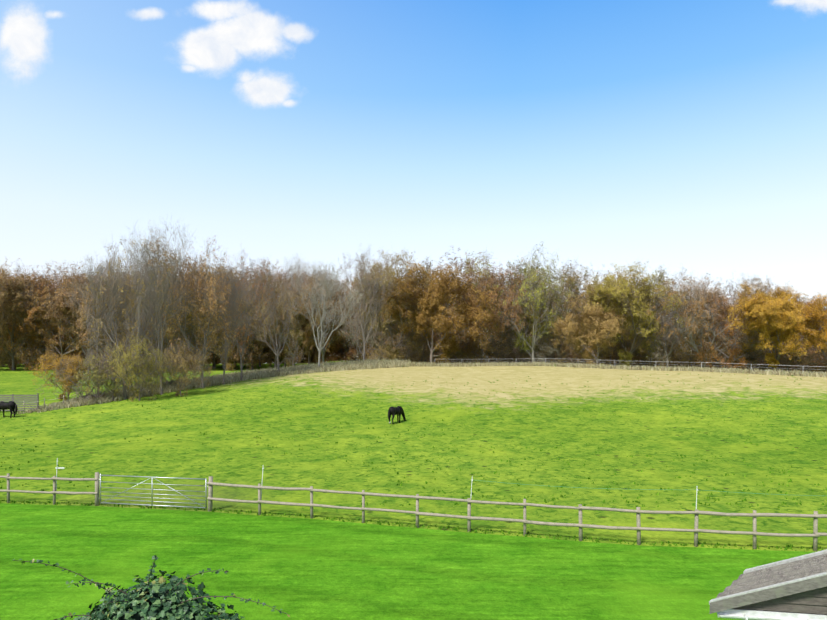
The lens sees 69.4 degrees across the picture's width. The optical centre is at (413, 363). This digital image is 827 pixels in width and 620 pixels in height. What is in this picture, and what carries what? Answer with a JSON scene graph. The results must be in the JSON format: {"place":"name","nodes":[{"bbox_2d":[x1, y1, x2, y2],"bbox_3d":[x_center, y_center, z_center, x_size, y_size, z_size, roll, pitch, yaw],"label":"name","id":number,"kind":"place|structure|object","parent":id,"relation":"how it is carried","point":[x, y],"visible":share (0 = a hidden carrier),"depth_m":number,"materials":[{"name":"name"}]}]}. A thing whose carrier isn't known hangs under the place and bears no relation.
{"place":"outdoors","nodes":[
{"label":"outdoors","id":0,"kind":"place"},
{"bbox_2d":[0,503,813,619],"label":"lawn","id":1,"kind":"structure","parent":0,"point":[304,569],"depth_m":16.53,"materials":[{"name":"green plant"}]},
{"bbox_2d":[13,555,289,619],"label":"ivy stump","id":2,"kind":"object","parent":1,"relation":"on","point":[159,599],"visible":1,"depth_m":10.05,"materials":[{"name":"green plant"}]},
{"bbox_2d":[0,360,826,551],"bbox_3d":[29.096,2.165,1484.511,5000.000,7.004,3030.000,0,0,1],"label":"ground","id":3,"kind":"structure","parent":0,"point":[89,441],"depth_m":37.19,"materials":[{"name":"green plant"}]},
{"bbox_2d":[0,401,17,417],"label":"horse","id":4,"kind":"object","parent":3,"relation":"on","point":[11,406],"visible":1,"depth_m":50.17},
{"bbox_2d":[0,270,36,362],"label":"bare tree","id":5,"kind":"object","parent":3,"relation":"on","point":[6,354],"visible":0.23,"depth_m":142.47,"materials":[{"name":"brown plant"}]},
{"bbox_2d":[0,393,38,411],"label":"fence","id":6,"kind":"object","parent":3,"relation":"on","point":[21,399],"visible":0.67,"depth_m":54.26,"materials":[{"name":"grey wood"}]},
{"bbox_2d":[0,258,56,369],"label":"tree","id":7,"kind":"object","parent":3,"relation":"on","point":[4,308],"visible":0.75,"depth_m":140.35,"materials":[{"name":"brown plant"}]},
{"bbox_2d":[0,269,77,369],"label":"bare tree","id":8,"kind":"object","parent":3,"relation":"on","point":[30,323],"visible":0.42,"depth_m":145.24,"materials":[{"name":"brown plant"}]},
{"bbox_2d":[6,267,75,366],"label":"bare tree","id":9,"kind":"object","parent":3,"relation":"on","point":[19,361],"visible":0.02,"depth_m":168.27,"materials":[{"name":"brown plant"}]},
{"bbox_2d":[3,260,96,366],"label":"tree","id":10,"kind":"object","parent":3,"relation":"on","point":[56,323],"visible":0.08,"depth_m":163.71,"materials":[{"name":"brown plant"}]},
{"bbox_2d":[22,268,91,356],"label":"bare tree","id":11,"kind":"object","parent":3,"relation":"on","point":[68,317],"visible":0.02,"depth_m":166.48,"materials":[{"name":"brown plant"}]},
{"bbox_2d":[28,351,92,401],"bbox_3d":[-36.105,1.278,61.099,6.585,5.602,5.294,0,0,-7],"label":"tree","id":12,"kind":"object","parent":3,"relation":"on","point":[71,371],"visible":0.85,"depth_m":60.57,"materials":[{"name":"brown plant"}]},
{"bbox_2d":[3,261,126,370],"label":"tree","id":13,"kind":"object","parent":3,"relation":"on","point":[51,342],"visible":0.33,"depth_m":141.21,"materials":[{"name":"brown plant"}]},
{"bbox_2d":[35,349,139,404],"bbox_3d":[-33.381,1.508,61.739,11.303,6.728,8.488,0,0,-42],"label":"bare bush","id":14,"kind":"object","parent":3,"relation":"on","point":[76,390],"visible":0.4,"depth_m":60.00,"materials":[{"name":"brown plant"}]},
{"bbox_2d":[34,261,143,367],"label":"bare tree","id":15,"kind":"object","parent":3,"relation":"on","point":[72,327],"visible":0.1,"depth_m":139.76,"materials":[{"name":"brown plant"}]},
{"bbox_2d":[49,346,134,398],"bbox_3d":[-33.157,1.541,62.205,8.622,6.834,11.482,0,0,-33],"label":"bare bush","id":16,"kind":"object","parent":3,"relation":"on","point":[77,384],"visible":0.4,"depth_m":60.49,"materials":[{"name":"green plant"}]},
{"bbox_2d":[65,250,141,391],"bbox_3d":[-32.894,-4.673,64.044,7.216,17.171,8.501,0,0,5],"label":"bare tree","id":17,"kind":"object","parent":3,"relation":"on","point":[106,321],"visible":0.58,"depth_m":63.72,"materials":[{"name":"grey plant"}]},
{"bbox_2d":[45,258,165,362],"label":"full tree","id":18,"kind":"object","parent":3,"relation":"on","point":[63,306],"visible":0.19,"depth_m":136.07,"materials":[{"name":"brown plant"}]},
{"bbox_2d":[72,339,147,400],"bbox_3d":[-31.565,0.814,61.530,5.310,6.783,7.548,0,0,38],"label":"bush","id":19,"kind":"object","parent":3,"relation":"on","point":[116,390],"visible":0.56,"depth_m":60.79,"materials":[{"name":"green plant"}]},
{"bbox_2d":[79,349,168,390],"bbox_3d":[-31.962,1.231,65.148,11.131,6.625,8.359,0,0,-31],"label":"bare bush","id":20,"kind":"object","parent":3,"relation":"on","point":[112,368],"visible":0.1,"depth_m":64.54,"materials":[{"name":"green plant"}]},
{"bbox_2d":[78,220,183,399],"bbox_3d":[-30.012,-5.430,62.865,9.667,18.813,13.013,0,0,-42],"label":"bare tree","id":21,"kind":"object","parent":3,"relation":"on","point":[134,329],"visible":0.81,"depth_m":62.06,"materials":[{"name":"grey plant"}]},
{"bbox_2d":[89,261,189,368],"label":"tree","id":22,"kind":"object","parent":3,"relation":"on","point":[130,300],"visible":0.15,"depth_m":136.22,"materials":[{"name":"brown plant"}]},
{"bbox_2d":[103,332,176,401],"bbox_3d":[-26.962,0.301,60.489,5.672,7.762,8.062,0,0,18],"label":"bush","id":23,"kind":"object","parent":3,"relation":"on","point":[142,375],"visible":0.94,"depth_m":60.13,"materials":[{"name":"green plant"}]},
{"bbox_2d":[109,238,188,388],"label":"bare tree","id":24,"kind":"object","parent":3,"relation":"on","point":[154,304],"visible":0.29,"depth_m":67.35,"materials":[{"name":"brown plant"}]},
{"bbox_2d":[105,216,200,394],"bbox_3d":[-28.239,-6.034,64.029,10.467,19.218,8.884,0,0,12],"label":"bare tree","id":25,"kind":"object","parent":3,"relation":"on","point":[158,304],"visible":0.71,"depth_m":63.76,"materials":[{"name":"grey plant"}]},
{"bbox_2d":[126,259,223,359],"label":"bare tree","id":26,"kind":"object","parent":3,"relation":"on","point":[189,324],"visible":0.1,"depth_m":139.49,"materials":[{"name":"brown plant"}]},
{"bbox_2d":[141,345,213,382],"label":"bare bush","id":27,"kind":"object","parent":3,"relation":"on","point":[181,364],"visible":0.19,"depth_m":71.45,"materials":[{"name":"brown plant"}]},
{"bbox_2d":[114,255,249,369],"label":"tree","id":28,"kind":"object","parent":3,"relation":"on","point":[190,316],"visible":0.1,"depth_m":136.91,"materials":[{"name":"brown plant"}]},
{"bbox_2d":[150,338,214,395],"bbox_3d":[-24.202,0.432,62.886,7.002,6.741,4.926,0,0,-19],"label":"bush","id":29,"kind":"object","parent":3,"relation":"on","point":[179,370],"visible":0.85,"depth_m":63.16,"materials":[{"name":"green plant"}]},
{"bbox_2d":[141,237,249,387],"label":"bare tree","id":30,"kind":"object","parent":3,"relation":"on","point":[213,304],"visible":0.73,"depth_m":69.25,"materials":[{"name":"brown plant"}]},
{"bbox_2d":[164,266,247,367],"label":"tree","id":31,"kind":"object","parent":3,"relation":"on","point":[214,364],"visible":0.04,"depth_m":161.10,"materials":[{"name":"brown plant"}]},
{"bbox_2d":[163,266,285,370],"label":"bare tree","id":32,"kind":"object","parent":3,"relation":"on","point":[228,367],"visible":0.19,"depth_m":139.06,"materials":[{"name":"brown plant"}]},
{"bbox_2d":[200,260,255,383],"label":"bare tree","id":33,"kind":"object","parent":3,"relation":"on","point":[234,297],"visible":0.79,"depth_m":72.16,"materials":[{"name":"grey plant"}]},
{"bbox_2d":[209,243,279,379],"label":"bare tree","id":34,"kind":"object","parent":3,"relation":"on","point":[257,269],"visible":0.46,"depth_m":75.79,"materials":[{"name":"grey plant"}]},
{"bbox_2d":[196,262,292,369],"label":"tree","id":35,"kind":"object","parent":3,"relation":"on","point":[253,353],"visible":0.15,"depth_m":146.95,"materials":[{"name":"brown plant"}]},
{"bbox_2d":[246,268,290,366],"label":"full tree","id":36,"kind":"object","parent":3,"relation":"on","point":[266,349],"visible":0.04,"depth_m":168.97,"materials":[{"name":"brown plant"}]},
{"bbox_2d":[229,253,318,371],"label":"bare tree","id":37,"kind":"object","parent":3,"relation":"on","point":[287,325],"visible":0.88,"depth_m":82.04,"materials":[{"name":"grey plant"}]},
{"bbox_2d":[237,261,327,366],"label":"full tree","id":38,"kind":"object","parent":3,"relation":"on","point":[297,331],"visible":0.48,"depth_m":135.37,"materials":[{"name":"brown plant"}]},
{"bbox_2d":[241,257,347,368],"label":"bare tree","id":39,"kind":"object","parent":3,"relation":"on","point":[282,343],"visible":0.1,"depth_m":147.12,"materials":[{"name":"brown plant"}]},
{"bbox_2d":[260,259,345,364],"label":"tree","id":40,"kind":"object","parent":3,"relation":"on","point":[311,359],"visible":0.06,"depth_m":163.40,"materials":[{"name":"brown plant"}]},
{"bbox_2d":[267,277,358,363],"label":"tree","id":41,"kind":"object","parent":3,"relation":"on","point":[309,334],"visible":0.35,"depth_m":135.53,"materials":[{"name":"grey plant"}]},
{"bbox_2d":[282,254,362,366],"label":"bare tree","id":42,"kind":"object","parent":3,"relation":"on","point":[324,305],"visible":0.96,"depth_m":88.77,"materials":[{"name":"grey plant"}]},
{"bbox_2d":[297,267,355,352],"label":"bare tree","id":43,"kind":"object","parent":3,"relation":"on","point":[333,295],"visible":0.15,"depth_m":147.95,"materials":[{"name":"grey plant"}]},
{"bbox_2d":[315,286,355,360],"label":"full tree","id":44,"kind":"object","parent":3,"relation":"on","point":[330,349],"visible":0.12,"depth_m":196.39,"materials":[{"name":"brown plant"}]},
{"bbox_2d":[326,340,360,360],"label":"bush","id":45,"kind":"object","parent":3,"relation":"on","point":[339,356],"visible":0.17,"depth_m":197.16,"materials":[{"name":"brown plant"}]},
{"bbox_2d":[334,312,368,360],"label":"tree","id":46,"kind":"object","parent":3,"relation":"on","point":[351,350],"visible":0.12,"depth_m":194.55,"materials":[{"name":"brown plant"}]},
{"bbox_2d":[337,244,401,360],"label":"bare tree","id":47,"kind":"object","parent":3,"relation":"on","point":[377,306],"visible":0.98,"depth_m":97.04,"materials":[{"name":"grey plant"}]},
{"bbox_2d":[326,269,415,360],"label":"bare tree","id":48,"kind":"object","parent":3,"relation":"on","point":[372,341],"visible":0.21,"depth_m":123.44,"materials":[{"name":"brown plant"}]},
{"bbox_2d":[343,271,399,358],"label":"tree","id":49,"kind":"object","parent":3,"relation":"on","point":[353,285],"visible":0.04,"depth_m":161.89,"materials":[{"name":"brown plant"}]},
{"bbox_2d":[345,326,427,361],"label":"bush","id":50,"kind":"object","parent":3,"relation":"on","point":[374,350],"visible":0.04,"depth_m":140.67,"materials":[{"name":"brown plant"}]},
{"bbox_2d":[353,331,433,360],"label":"bare bush","id":51,"kind":"object","parent":3,"relation":"on","point":[395,346],"visible":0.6,"depth_m":113.99,"materials":[{"name":"brown plant"}]},
{"bbox_2d":[388,406,405,423],"bbox_3d":[-1.279,3.929,46.273,0.594,1.337,2.366,0,0,33],"label":"horse","id":52,"kind":"object","parent":3,"relation":"on","point":[398,411],"visible":0.98,"depth_m":45.88},
{"bbox_2d":[346,250,453,359],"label":"tree","id":53,"kind":"object","parent":3,"relation":"on","point":[392,274],"visible":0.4,"depth_m":112.05,"materials":[{"name":"brown plant"}]},
{"bbox_2d":[368,330,451,362],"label":"bush","id":54,"kind":"object","parent":3,"relation":"on","point":[385,349],"visible":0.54,"depth_m":115.57,"materials":[{"name":"brown plant"}]},
{"bbox_2d":[0,472,826,550],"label":"paddock fence","id":55,"kind":"object","parent":3,"relation":"on","point":[815,516],"visible":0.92,"depth_m":19.86,"materials":[{"name":"grey wood"}]},
{"bbox_2d":[99,474,208,508],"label":"field gate","id":56,"kind":"structure","parent":55,"relation":"attached to","point":[205,496],"depth_m":23.39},
{"bbox_2d":[55,458,697,508],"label":"fence stakes","id":57,"kind":"object","parent":55,"relation":"on","point":[262,480],"visible":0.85,"depth_m":22.49,"materials":[{"name":"white plastic"}]},
{"bbox_2d":[478,480,815,495],"bbox_3d":[8.868,3.987,18.877,14.025,0.112,0.403,0,0,10],"label":"wire fence","id":58,"kind":"object","parent":57,"relation":"attached to","point":[651,489],"visible":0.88,"depth_m":19.01,"materials":[{"name":"white"}]},
{"bbox_2d":[345,317,492,362],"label":"bush","id":59,"kind":"object","parent":3,"relation":"on","point":[393,339],"visible":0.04,"depth_m":143.88,"materials":[{"name":"brown plant"}]},
{"bbox_2d":[12,358,826,414],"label":"tall grass","id":60,"kind":"structure","parent":3,"relation":"on","point":[375,363],"depth_m":79.51,"materials":[{"name":"plant"}]},
{"bbox_2d":[377,325,467,362],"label":"bush","id":61,"kind":"object","parent":3,"relation":"on","point":[404,353],"visible":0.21,"depth_m":119.74,"materials":[{"name":"brown plant"}]},
{"bbox_2d":[389,268,461,359],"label":"tree","id":62,"kind":"object","parent":3,"relation":"on","point":[428,317],"depth_m":136.70,"materials":[{"name":"brown plant"}]},
{"bbox_2d":[403,331,460,362],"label":"bush","id":63,"kind":"object","parent":3,"relation":"on","point":[434,343],"visible":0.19,"depth_m":121.54,"materials":[{"name":"brown plant"}]},
{"bbox_2d":[377,246,507,362],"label":"full tree","id":64,"kind":"object","parent":3,"relation":"on","point":[447,285],"visible":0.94,"depth_m":104.39,"materials":[{"name":"brown plant"}]},
{"bbox_2d":[434,334,497,363],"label":"bush","id":65,"kind":"object","parent":3,"relation":"on","point":[480,352],"visible":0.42,"depth_m":111.41,"materials":[{"name":"brown plant"}]},
{"bbox_2d":[441,332,520,363],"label":"bush","id":66,"kind":"object","parent":3,"relation":"on","point":[475,354],"visible":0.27,"depth_m":115.58,"materials":[{"name":"brown plant"}]},
{"bbox_2d":[443,268,531,361],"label":"bare tree","id":67,"kind":"object","parent":3,"relation":"on","point":[492,320],"visible":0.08,"depth_m":123.26,"materials":[{"name":"brown plant"}]},
{"bbox_2d":[475,332,520,362],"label":"bare bush","id":68,"kind":"object","parent":3,"relation":"on","point":[505,352],"visible":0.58,"depth_m":112.81,"materials":[{"name":"brown plant"}]},
{"bbox_2d":[452,250,549,362],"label":"tree","id":69,"kind":"object","parent":3,"relation":"on","point":[513,293],"visible":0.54,"depth_m":107.32,"materials":[{"name":"brown plant"}]},
{"bbox_2d":[485,326,542,361],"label":"bare bush","id":70,"kind":"object","parent":3,"relation":"on","point":[493,339],"visible":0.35,"depth_m":116.71,"materials":[{"name":"brown plant"}]},
{"bbox_2d":[485,333,559,362],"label":"bush","id":71,"kind":"object","parent":3,"relation":"on","point":[512,354],"visible":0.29,"depth_m":112.86,"materials":[{"name":"brown plant"}]},
{"bbox_2d":[465,242,587,361],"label":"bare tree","id":72,"kind":"object","parent":3,"relation":"on","point":[535,295],"visible":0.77,"depth_m":106.28,"materials":[{"name":"green plant"}]},
{"bbox_2d":[495,337,559,363],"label":"bush","id":73,"kind":"object","parent":3,"relation":"on","point":[531,355],"visible":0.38,"depth_m":112.56,"materials":[{"name":"brown plant"}]},
{"bbox_2d":[497,261,580,361],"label":"full tree","id":74,"kind":"object","parent":3,"relation":"on","point":[530,328],"visible":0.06,"depth_m":128.76,"materials":[{"name":"green plant"}]},
{"bbox_2d":[521,333,584,362],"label":"bush","id":75,"kind":"object","parent":3,"relation":"on","point":[538,357],"visible":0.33,"depth_m":109.44,"materials":[{"name":"brown plant"}]},
{"bbox_2d":[512,323,607,362],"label":"bare bush","id":76,"kind":"object","parent":3,"relation":"on","point":[554,336],"visible":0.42,"depth_m":109.80,"materials":[{"name":"brown plant"}]},
{"bbox_2d":[518,258,640,364],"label":"bare tree","id":77,"kind":"object","parent":3,"relation":"on","point":[571,286],"visible":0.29,"depth_m":109.93,"materials":[{"name":"brown plant"}]},
{"bbox_2d":[550,341,614,362],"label":"bush","id":78,"kind":"object","parent":3,"relation":"on","point":[594,353],"visible":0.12,"depth_m":110.89,"materials":[{"name":"brown plant"}]},
{"bbox_2d":[549,290,629,364],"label":"full tree","id":79,"kind":"object","parent":3,"relation":"on","point":[598,335],"visible":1,"depth_m":98.82,"materials":[{"name":"brown plant"}]},
{"bbox_2d":[554,331,654,366],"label":"bush","id":80,"kind":"object","parent":3,"relation":"on","point":[568,358],"visible":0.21,"depth_m":109.69,"materials":[{"name":"brown plant"}]},
{"bbox_2d":[555,324,658,365],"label":"bush","id":81,"kind":"object","parent":3,"relation":"on","point":[628,345],"visible":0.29,"depth_m":107.40,"materials":[{"name":"brown plant"}]},
{"bbox_2d":[570,270,672,364],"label":"tree","id":82,"kind":"object","parent":3,"relation":"on","point":[617,304],"visible":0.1,"depth_m":122.86,"materials":[{"name":"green plant"}]},
{"bbox_2d":[561,327,684,366],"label":"bush","id":83,"kind":"object","parent":3,"relation":"on","point":[636,357],"visible":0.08,"depth_m":108.59,"materials":[{"name":"brown plant"}]},
{"bbox_2d":[580,261,690,366],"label":"tree","id":84,"kind":"object","parent":3,"relation":"on","point":[639,294],"visible":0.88,"depth_m":101.12,"materials":[{"name":"green plant"}]},
{"bbox_2d":[451,358,821,371],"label":"electric fence","id":85,"kind":"object","parent":3,"relation":"on","point":[676,364],"visible":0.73,"depth_m":79.45,"materials":[{"name":"grey"}]},
{"bbox_2d":[603,322,693,365],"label":"bare bush","id":86,"kind":"object","parent":3,"relation":"on","point":[616,347],"visible":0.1,"depth_m":111.04,"materials":[{"name":"brown plant"}]},
{"bbox_2d":[609,329,690,366],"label":"bare bush","id":87,"kind":"object","parent":3,"relation":"on","point":[655,352],"visible":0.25,"depth_m":108.58,"materials":[{"name":"brown plant"}]},
{"bbox_2d":[626,277,689,362],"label":"bare tree","id":88,"kind":"object","parent":3,"relation":"on","point":[664,317],"depth_m":119.94,"materials":[{"name":"brown plant"}]},
{"bbox_2d":[630,263,708,366],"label":"bare tree","id":89,"kind":"object","parent":3,"relation":"on","point":[674,341],"visible":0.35,"depth_m":102.10,"materials":[{"name":"brown plant"}]},
{"bbox_2d":[639,333,716,367],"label":"bush","id":90,"kind":"object","parent":3,"relation":"on","point":[686,363],"visible":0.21,"depth_m":107.77,"materials":[{"name":"brown plant"}]},
{"bbox_2d":[656,277,734,365],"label":"tree","id":91,"kind":"object","parent":3,"relation":"on","point":[723,293],"visible":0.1,"depth_m":123.58,"materials":[{"name":"brown plant"}]},
{"bbox_2d":[639,330,763,369],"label":"bush","id":92,"kind":"object","parent":3,"relation":"on","point":[686,358],"visible":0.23,"depth_m":102.77,"materials":[{"name":"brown plant"}]},
{"bbox_2d":[642,272,774,367],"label":"bare tree","id":93,"kind":"object","parent":3,"relation":"on","point":[694,307],"visible":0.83,"depth_m":95.98,"materials":[{"name":"brown plant"}]},
{"bbox_2d":[674,285,783,368],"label":"tree","id":94,"kind":"object","parent":3,"relation":"on","point":[735,350],"visible":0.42,"depth_m":96.73,"materials":[{"name":"brown plant"}]},
{"bbox_2d":[668,269,806,367],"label":"bare tree","id":95,"kind":"object","parent":3,"relation":"on","point":[733,304],"visible":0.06,"depth_m":117.18,"materials":[{"name":"brown plant"}]},
{"bbox_2d":[681,327,810,370],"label":"bush","id":96,"kind":"object","parent":3,"relation":"on","point":[759,354],"visible":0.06,"depth_m":105.02,"materials":[{"name":"brown plant"}]},
{"bbox_2d":[697,325,826,371],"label":"bush","id":97,"kind":"object","parent":3,"relation":"on","point":[756,341],"visible":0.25,"depth_m":95.86,"materials":[{"name":"brown plant"}]},
{"bbox_2d":[712,334,825,371],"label":"bush","id":98,"kind":"object","parent":3,"relation":"on","point":[752,362],"visible":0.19,"depth_m":99.45,"materials":[{"name":"brown plant"}]},
{"bbox_2d":[723,277,822,370],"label":"full tree","id":99,"kind":"object","parent":3,"relation":"on","point":[775,310],"visible":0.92,"depth_m":89.34,"materials":[{"name":"orange plant"}]},
{"bbox_2d":[757,338,818,371],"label":"bush","id":100,"kind":"object","parent":3,"relation":"on","point":[782,367],"visible":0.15,"depth_m":100.05,"materials":[{"name":"brown plant"}]},
{"bbox_2d":[754,328,826,370],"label":"bush","id":101,"kind":"object","parent":3,"relation":"on","point":[797,362],"visible":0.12,"depth_m":101.98,"materials":[{"name":"brown plant"}]},
{"bbox_2d":[756,335,825,372],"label":"bare bush","id":102,"kind":"object","parent":3,"relation":"on","point":[805,358],"visible":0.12,"depth_m":100.45,"materials":[{"name":"brown plant"}]},
{"bbox_2d":[785,292,826,359],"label":"full tree","id":103,"kind":"object","parent":3,"relation":"on","point":[821,338],"visible":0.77,"depth_m":87.38,"materials":[{"name":"orange plant"}]},
{"bbox_2d":[792,343,826,371],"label":"bush","id":104,"kind":"object","parent":3,"relation":"on","point":[819,363],"visible":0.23,"depth_m":96.86,"materials":[{"name":"brown plant"}]},
{"bbox_2d":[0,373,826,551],"bbox_3d":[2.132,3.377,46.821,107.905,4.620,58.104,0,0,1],"label":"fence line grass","id":105,"kind":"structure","parent":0,"point":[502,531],"depth_m":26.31,"materials":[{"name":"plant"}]},
{"bbox_2d":[0,0,826,362],"label":"sky","id":106,"kind":"structure","parent":0,"point":[602,133],"materials":[{"name":"blue"}]},
{"bbox_2d":[709,549,826,613],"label":"shed roof","id":107,"kind":"structure","parent":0,"point":[783,578],"depth_m":8.28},
{"bbox_2d":[733,586,826,614],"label":"gable wall","id":108,"kind":"structure","parent":0,"point":[813,601],"depth_m":8.19,"materials":[{"name":"wood"}]},
{"bbox_2d":[717,609,826,619],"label":"fascia board","id":109,"kind":"object","parent":108,"relation":"attached to","point":[746,614],"visible":0.92,"depth_m":8.21,"materials":[{"name":"wood"}]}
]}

